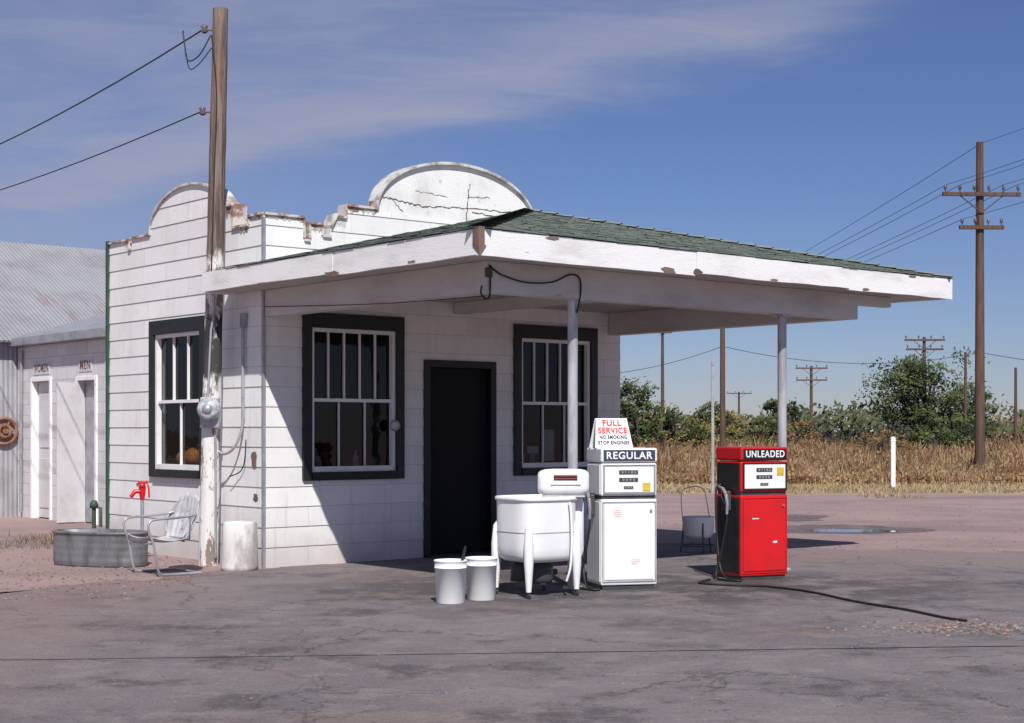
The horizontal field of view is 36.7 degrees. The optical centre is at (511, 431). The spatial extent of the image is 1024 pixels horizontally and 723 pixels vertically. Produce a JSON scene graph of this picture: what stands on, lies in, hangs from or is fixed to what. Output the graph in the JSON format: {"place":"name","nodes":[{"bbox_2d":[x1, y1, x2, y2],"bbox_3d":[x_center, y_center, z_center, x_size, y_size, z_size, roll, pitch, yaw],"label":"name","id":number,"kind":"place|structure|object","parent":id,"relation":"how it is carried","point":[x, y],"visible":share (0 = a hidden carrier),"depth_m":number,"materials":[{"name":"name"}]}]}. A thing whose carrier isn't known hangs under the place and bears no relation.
{"place":"outdoors","nodes":[
{"label":"outdoors","id":0,"kind":"place"},
{"bbox_2d":[0,542,1023,722],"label":"pavement","id":1,"kind":"structure","parent":0,"point":[758,685],"depth_m":11.38,"materials":[{"name":"concrete"}]},
{"bbox_2d":[434,558,466,603],"bbox_3d":[-0.571,1.395,14.340,0.314,0.400,0.314,0,0,-17],"label":"bucket","id":2,"kind":"object","parent":1,"relation":"on","point":[450,578],"visible":1,"depth_m":14.22,"materials":[{"name":"white plastic"}]},
{"bbox_2d":[461,546,466,560],"bbox_3d":[-0.524,1.316,14.344,0.216,0.498,0.055,0,0,-6],"label":"squeegee","id":3,"kind":"object","parent":2,"relation":"in","point":[463,553],"visible":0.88,"depth_m":14.36,"materials":[{"name":"black paint"}]},
{"bbox_2d":[465,556,497,600],"bbox_3d":[-0.290,1.395,14.620,0.314,0.400,0.314,0,0,23],"label":"bucket","id":4,"kind":"object","parent":1,"relation":"on","point":[481,571],"visible":0.94,"depth_m":14.50,"materials":[{"name":"white plastic"}]},
{"bbox_2d":[491,469,588,598],"bbox_3d":[0.297,0.982,15.063,0.815,1.231,0.746,0,0,-34],"label":"wringer washer","id":5,"kind":"object","parent":1,"relation":"on","point":[534,536],"visible":0.98,"depth_m":14.87,"materials":[{"name":"white metal"}]},
{"bbox_2d":[579,448,656,590],"bbox_3d":[1.045,0.884,15.733,0.784,1.428,0.630,0,0,-14],"label":"fuel pump","id":6,"kind":"object","parent":1,"relation":"on","point":[620,549],"visible":0.97,"depth_m":15.57,"materials":[{"name":"white metal"}]},
{"bbox_2d":[589,418,632,447],"bbox_3d":[1.012,0.018,15.808,0.400,0.300,0.228,0,0,-14],"label":"service sign","id":7,"kind":"object","parent":6,"relation":"on","point":[610,432],"visible":1,"depth_m":15.75,"materials":[{"name":"metal"}]},
{"bbox_2d":[680,486,715,553],"bbox_3d":[2.455,1.163,20.291,0.460,0.878,0.477,0,0,-17],"label":"wash stand","id":8,"kind":"object","parent":1,"relation":"on","point":[702,527],"visible":1,"depth_m":20.14,"materials":[{"name":"grey metal"}]},
{"bbox_2d":[715,447,787,581],"bbox_3d":[2.547,0.884,16.706,0.784,1.428,0.630,0,0,-24],"label":"fuel pump","id":9,"kind":"object","parent":1,"relation":"on","point":[751,515],"visible":1,"depth_m":16.57,"materials":[{"name":"red metal"}]},
{"bbox_2d":[698,579,967,621],"bbox_3d":[3.021,1.576,14.671,0.460,0.035,3.850,0,0,-30],"label":"ground hose","id":10,"kind":"object","parent":1,"relation":"on","point":[861,602],"visible":1,"depth_m":14.70,"materials":[{"name":"black rubber"}]},
{"bbox_2d":[0,432,1023,591],"bbox_3d":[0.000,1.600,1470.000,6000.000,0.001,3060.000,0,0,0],"label":"ground","id":11,"kind":"structure","parent":0,"point":[987,530],"depth_m":25.92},
{"bbox_2d":[0,241,105,516],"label":"metal barn","id":12,"kind":"structure","parent":11,"relation":"on","point":[42,287],"depth_m":31.12,"materials":[{"name":"white metal"}]},
{"bbox_2d":[0,416,17,445],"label":"wall ornament","id":13,"kind":"object","parent":12,"relation":"attached to","point":[8,429],"depth_m":28.73,"materials":[{"name":"metal"}]},
{"bbox_2d":[7,314,105,525],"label":"restroom building","id":14,"kind":"structure","parent":11,"relation":"on","point":[61,423],"depth_m":26.96,"materials":[{"name":"white concrete"}]},
{"bbox_2d":[39,382,48,517],"bbox_3d":[-8.470,0.340,28.174,0.065,2.480,0.750,0,0,-40],"label":"door","id":15,"kind":"structure","parent":14,"relation":"in","point":[43,386],"depth_m":28.25,"materials":[{"name":"paint"}]},
{"bbox_2d":[56,382,83,522],"bbox_3d":[-7.664,0.365,26.794,0.500,2.430,0.020,0,0,-40],"label":"door","id":16,"kind":"structure","parent":14,"relation":"in","point":[69,395],"depth_m":26.77,"materials":[{"name":"paint"}]},
{"bbox_2d":[85,380,93,521],"bbox_3d":[-7.327,0.350,26.842,0.040,2.460,0.380,0,0,-40],"label":"door","id":17,"kind":"structure","parent":14,"relation":"in","point":[89,385],"depth_m":26.83,"materials":[{"name":"wood"}]},
{"bbox_2d":[90,500,101,527],"bbox_3d":[-6.170,1.310,22.900,0.190,0.580,0.127,0,0,0],"label":"gas valve","id":18,"kind":"object","parent":11,"relation":"on","point":[93,504],"visible":0.91,"depth_m":22.88,"materials":[{"name":"green metal"}]},
{"bbox_2d":[52,528,147,566],"bbox_3d":[-4.920,1.391,18.450,1.304,0.411,0.624,0,0,22],"label":"stock tank","id":19,"kind":"object","parent":11,"relation":"on","point":[89,547],"visible":0.91,"depth_m":18.16,"materials":[{"name":"metal"}]},
{"bbox_2d":[129,480,149,529],"bbox_3d":[-4.583,1.100,18.985,0.249,1.000,0.090,0,0,-24],"label":"yard hydrant","id":20,"kind":"object","parent":11,"relation":"on","point":[141,491],"visible":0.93,"depth_m":18.98,"materials":[{"name":"metal"}]},
{"bbox_2d":[123,491,201,575],"bbox_3d":[-3.901,1.139,17.322,0.707,0.916,0.700,0,0,-38],"label":"lawn chair","id":21,"kind":"object","parent":11,"relation":"on","point":[180,520],"visible":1,"depth_m":17.45,"materials":[{"name":"metal"}]},
{"bbox_2d":[182,7,227,565],"bbox_3d":[-3.663,-1.720,18.313,0.545,6.644,0.466,0,0,0],"label":"utility pole","id":22,"kind":"object","parent":11,"relation":"on","point":[209,409],"visible":0.97,"depth_m":18.34,"materials":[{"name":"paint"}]},
{"bbox_2d":[0,112,198,189],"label":"overhead wire","id":23,"kind":"object","parent":22,"relation":"attached to","point":[105,151],"visible":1,"depth_m":20.58,"materials":[{"name":"black rubber"}]},
{"bbox_2d":[0,30,200,144],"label":"overhead wire","id":24,"kind":"object","parent":22,"relation":"attached to","point":[177,45],"visible":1,"depth_m":20.61,"materials":[{"name":"black rubber"}]},
{"bbox_2d":[221,520,258,571],"bbox_3d":[-3.133,1.315,17.743,0.429,0.570,0.430,0,0,0],"label":"concrete post","id":25,"kind":"object","parent":11,"relation":"on","point":[239,549],"visible":1,"depth_m":17.57,"materials":[{"name":"white concrete"}]},
{"bbox_2d":[0,505,1023,720],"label":"gravel","id":26,"kind":"structure","parent":11,"relation":"on","point":[1008,627],"depth_m":12.79,"materials":[{"name":"gravel"}]},
{"bbox_2d":[106,162,952,588],"bbox_3d":[-0.234,-0.923,19.852,7.607,5.046,8.844,0,0,-40],"label":"gas station","id":27,"kind":"object","parent":11,"relation":"on","point":[420,360],"visible":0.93,"depth_m":19.01,"materials":[{"name":"white"}]},
{"bbox_2d":[149,315,204,478],"bbox_3d":[-4.238,-0.420,19.618,0.130,2.020,1.474,0,0,-40],"label":"window","id":28,"kind":"structure","parent":27,"relation":"in","point":[176,346],"depth_m":19.75,"materials":[{"name":"black paint"}]},
{"bbox_2d":[302,313,404,480],"bbox_3d":[-1.931,-0.415,18.820,1.475,2.010,0.130,0,0,-40],"label":"window","id":29,"kind":"structure","parent":27,"relation":"in","point":[353,366],"depth_m":18.86,"materials":[{"name":"black paint"}]},
{"bbox_2d":[431,368,485,552],"bbox_3d":[-0.716,0.373,19.919,0.983,2.365,0.077,0,0,-40],"label":"door","id":30,"kind":"structure","parent":27,"relation":"in","point":[458,396],"depth_m":19.97,"materials":[{"name":"black wood"}]},
{"bbox_2d":[513,324,597,475],"bbox_3d":[0.585,-0.415,20.930,1.496,2.010,0.140,0,0,-40],"label":"window","id":31,"kind":"structure","parent":27,"relation":"in","point":[540,352],"depth_m":20.89,"materials":[{"name":"black paint"}]},
{"bbox_2d":[620,376,682,447],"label":"tree","id":32,"kind":"object","parent":11,"relation":"on","point":[630,415],"visible":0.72,"depth_m":73.52,"materials":[{"name":"green plant"}]},
{"bbox_2d":[661,332,671,424],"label":"utility pole","id":33,"kind":"object","parent":11,"relation":"on","point":[662,367],"visible":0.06,"depth_m":99.91,"materials":[{"name":"brown wood"}]},
{"bbox_2d":[643,428,697,450],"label":"bush","id":34,"kind":"object","parent":11,"relation":"on","point":[661,433],"visible":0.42,"depth_m":66.58,"materials":[{"name":"green plant"}]},
{"bbox_2d":[652,437,699,457],"bbox_3d":[6.504,0.860,62.212,2.135,1.805,1.944,0,0,-25],"label":"bush","id":35,"kind":"object","parent":11,"relation":"on","point":[663,445],"visible":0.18,"depth_m":61.78,"materials":[{"name":"green plant"}]},
{"bbox_2d":[646,408,709,449],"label":"tree","id":36,"kind":"object","parent":11,"relation":"on","point":[688,433],"visible":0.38,"depth_m":75.67,"materials":[{"name":"green plant"}]},
{"bbox_2d":[688,401,728,443],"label":"bush","id":37,"kind":"object","parent":11,"relation":"on","point":[701,413],"visible":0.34,"depth_m":107.49,"materials":[{"name":"green plant"}]},
{"bbox_2d":[711,360,714,492],"bbox_3d":[5.200,-0.125,40.000,0.094,3.450,0.094,0,0,0],"label":"vent pipe","id":38,"kind":"object","parent":11,"relation":"on","point":[712,426],"visible":1,"depth_m":39.97,"materials":[{"name":"metal"}]},
{"bbox_2d":[687,416,745,448],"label":"bush","id":39,"kind":"object","parent":11,"relation":"on","point":[729,432],"visible":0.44,"depth_m":79.64,"materials":[{"name":"green plant"}]},
{"bbox_2d":[690,401,746,439],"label":"tree","id":40,"kind":"object","parent":11,"relation":"on","point":[738,425],"visible":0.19,"depth_m":124.82,"materials":[{"name":"green plant"}]},
{"bbox_2d":[720,329,725,460],"bbox_3d":[6.820,-2.000,50.000,0.200,7.200,0.200,0,0,0],"label":"utility pole","id":41,"kind":"object","parent":11,"relation":"on","point":[722,390],"visible":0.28,"depth_m":49.92,"materials":[{"name":"brown wood"}]},
{"bbox_2d":[620,347,719,372],"bbox_3d":[1.910,-2.262,50.000,9.826,0.992,0.020,0,0,0],"label":"overhead wire","id":42,"kind":"object","parent":41,"relation":"attached to","point":[671,362],"visible":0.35,"depth_m":49.99,"materials":[{"name":"black metal"}]},
{"bbox_2d":[727,391,751,413],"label":"utility pole","id":43,"kind":"object","parent":11,"relation":"on","point":[738,393],"visible":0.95,"depth_m":199.87,"materials":[{"name":"brown wood"}]},
{"bbox_2d":[738,415,789,445],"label":"bush","id":44,"kind":"object","parent":11,"relation":"on","point":[761,431],"visible":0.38,"depth_m":81.31,"materials":[{"name":"green plant"}]},
{"bbox_2d":[752,397,812,440],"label":"tree","id":45,"kind":"object","parent":11,"relation":"on","point":[770,405],"visible":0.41,"depth_m":117.80,"materials":[{"name":"green plant"}]},
{"bbox_2d":[773,434,823,453],"bbox_3d":[11.583,0.892,64.220,2.812,1.596,3.046,0,0,0],"label":"bush","id":46,"kind":"object","parent":11,"relation":"on","point":[809,442],"visible":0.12,"depth_m":64.04,"materials":[{"name":"green plant"}]},
{"bbox_2d":[787,418,822,445],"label":"bush","id":47,"kind":"object","parent":11,"relation":"on","point":[806,426],"visible":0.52,"depth_m":95.66,"materials":[{"name":"brown plant"}]},
{"bbox_2d":[787,514,827,520],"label":"wet ground","id":48,"kind":"structure","parent":11,"relation":"on","point":[803,517],"depth_m":28.56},
{"bbox_2d":[795,365,827,433],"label":"utility pole","id":49,"kind":"object","parent":11,"relation":"on","point":[811,379],"visible":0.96,"depth_m":129.85,"materials":[{"name":"brown wood"}]},
{"bbox_2d":[628,400,1023,446],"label":"distant woods","id":50,"kind":"object","parent":11,"relation":"on","point":[826,426],"visible":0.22,"depth_m":159.07,"materials":[{"name":"green plant"}]},
{"bbox_2d":[631,427,1023,483],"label":"dry weeds","id":51,"kind":"object","parent":11,"relation":"on","point":[1003,462],"visible":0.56,"depth_m":49.41,"materials":[{"name":"plant"}]},
{"bbox_2d":[787,524,934,533],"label":"wet ground","id":52,"kind":"structure","parent":11,"relation":"on","point":[802,528],"depth_m":25.33,"materials":[{"name":"liquid"}]},
{"bbox_2d":[813,529,897,532],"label":"puddle","id":53,"kind":"object","parent":52,"relation":"on","point":[847,530],"visible":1,"depth_m":24.75,"materials":[{"name":"grey liquid"}]},
{"bbox_2d":[850,432,901,456],"bbox_3d":[14.079,0.819,60.212,2.182,1.590,1.922,0,0,0],"label":"bush","id":54,"kind":"object","parent":11,"relation":"on","point":[885,439],"visible":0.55,"depth_m":60.02,"materials":[{"name":"green plant"}]},
{"bbox_2d":[845,434,908,453],"bbox_3d":[15.239,0.810,65.045,3.030,1.595,3.455,0,0,34],"label":"bush","id":55,"kind":"object","parent":11,"relation":"on","point":[869,444],"visible":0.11,"depth_m":64.72,"materials":[{"name":"green plant"}]},
{"bbox_2d":[867,427,914,454],"bbox_3d":[14.799,0.851,60.070,1.909,2.080,2.546,0,0,0],"label":"bush","id":56,"kind":"object","parent":11,"relation":"on","point":[886,434],"visible":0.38,"depth_m":60.25,"materials":[{"name":"green plant"}]},
{"bbox_2d":[890,437,895,486],"bbox_3d":[10.930,0.875,44.300,0.144,1.450,0.144,0,0,0],"label":"marker post","id":57,"kind":"object","parent":11,"relation":"on","point":[892,461],"visible":0.97,"depth_m":44.24,"materials":[{"name":"white paint"}]},
{"bbox_2d":[876,433,918,453],"bbox_3d":[15.757,0.793,63.857,1.631,1.621,2.266,0,0,35],"label":"bush","id":58,"kind":"object","parent":11,"relation":"on","point":[910,448],"visible":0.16,"depth_m":63.99,"materials":[{"name":"green plant"}]},
{"bbox_2d":[904,335,944,406],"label":"utility pole","id":59,"kind":"object","parent":11,"relation":"on","point":[924,348],"visible":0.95,"depth_m":99.79,"materials":[{"name":"brown wood"}]},
{"bbox_2d":[854,346,1003,443],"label":"tree","id":60,"kind":"object","parent":11,"relation":"on","point":[911,379],"visible":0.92,"depth_m":88.92,"materials":[{"name":"green plant"}]},
{"bbox_2d":[903,406,971,450],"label":"bush","id":61,"kind":"object","parent":11,"relation":"on","point":[922,434],"visible":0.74,"depth_m":77.50,"materials":[{"name":"green plant"}]},
{"bbox_2d":[964,352,966,435],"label":"utility pole","id":62,"kind":"object","parent":11,"relation":"on","point":[965,383],"visible":0.66,"depth_m":79.93,"materials":[{"name":"wood"}]},
{"bbox_2d":[932,413,1001,451],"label":"bush","id":63,"kind":"object","parent":11,"relation":"on","point":[965,422],"visible":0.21,"depth_m":79.51,"materials":[{"name":"green plant"}]},
{"bbox_2d":[938,389,1010,442],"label":"tree","id":64,"kind":"object","parent":11,"relation":"on","point":[989,405],"visible":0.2,"depth_m":91.81,"materials":[{"name":"green plant"}]},
{"bbox_2d":[942,142,1020,468],"bbox_3d":[15.152,-3.880,49.967,2.550,10.960,0.407,0,0,-3],"label":"utility pole","id":65,"kind":"object","parent":11,"relation":"on","point":[979,226],"visible":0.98,"depth_m":49.87,"materials":[{"name":"brown wood"}]},
{"bbox_2d":[660,220,959,334],"bbox_3d":[11.970,-6.475,74.900,0.018,0.766,50.465,0,0,-6],"label":"overhead wire","id":66,"kind":"object","parent":65,"relation":"attached to","point":[893,249],"visible":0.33,"depth_m":54.43,"materials":[{"name":"black rubber"}]},
{"bbox_2d":[727,347,974,363],"bbox_3d":[10.985,-2.472,50.000,8.333,0.573,0.020,0,0,0],"label":"overhead wire","id":67,"kind":"object","parent":65,"relation":"attached to","point":[852,363],"visible":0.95,"depth_m":49.99,"materials":[{"name":"black rubber"}]},
{"bbox_2d":[819,186,942,253],"bbox_3d":[11.530,-7.275,74.900,0.018,1.366,50.443,0,0,-6],"label":"overhead wire","id":68,"kind":"object","parent":65,"relation":"attached to","point":[883,219],"visible":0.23,"depth_m":55.73,"materials":[{"name":"black rubber"}]},
{"bbox_2d":[805,143,980,251],"bbox_3d":[12.450,-8.050,74.900,0.018,2.516,50.490,0,0,-6],"label":"overhead wire","id":69,"kind":"object","parent":65,"relation":"attached to","point":[896,196],"visible":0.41,"depth_m":56.87,"materials":[{"name":"black rubber"}]},
{"bbox_2d":[827,185,958,254],"bbox_3d":[11.890,-7.275,74.900,0.018,1.366,50.461,0,0,-6],"label":"overhead wire","id":70,"kind":"object","parent":65,"relation":"attached to","point":[893,220],"visible":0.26,"depth_m":55.82,"materials":[{"name":"black rubber"}]},
{"bbox_2d":[848,185,1001,258],"bbox_3d":[13.010,-7.275,74.900,0.018,1.366,50.521,0,0,-6],"label":"overhead wire","id":71,"kind":"object","parent":65,"relation":"attached to","point":[921,224],"visible":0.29,"depth_m":56.66,"materials":[{"name":"black rubber"}]},
{"bbox_2d":[856,185,1015,259],"bbox_3d":[13.370,-7.275,74.900,0.018,1.366,50.541,0,0,-7],"label":"overhead wire","id":72,"kind":"object","parent":65,"relation":"attached to","point":[929,226],"visible":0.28,"depth_m":57.32,"materials":[{"name":"black rubber"}]},
{"bbox_2d":[946,159,1022,184],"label":"overhead wire","id":73,"kind":"object","parent":65,"relation":"attached to","point":[984,172],"visible":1,"depth_m":47.13,"materials":[{"name":"black rubber"}]},
{"bbox_2d":[1014,367,1016,443],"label":"utility pole","id":74,"kind":"object","parent":11,"relation":"on","point":[1015,402],"visible":0.67,"depth_m":79.93,"materials":[{"name":"brown wood"}]},
{"bbox_2d":[0,480,1023,549],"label":"short grass","id":75,"kind":"structure","parent":0,"point":[1020,486],"depth_m":41.83,"materials":[{"name":"plant"}]},
{"bbox_2d":[0,0,1023,431],"label":"sky","id":76,"kind":"structure","parent":0,"point":[783,124],"materials":[{"name":"blue"}]}
]}

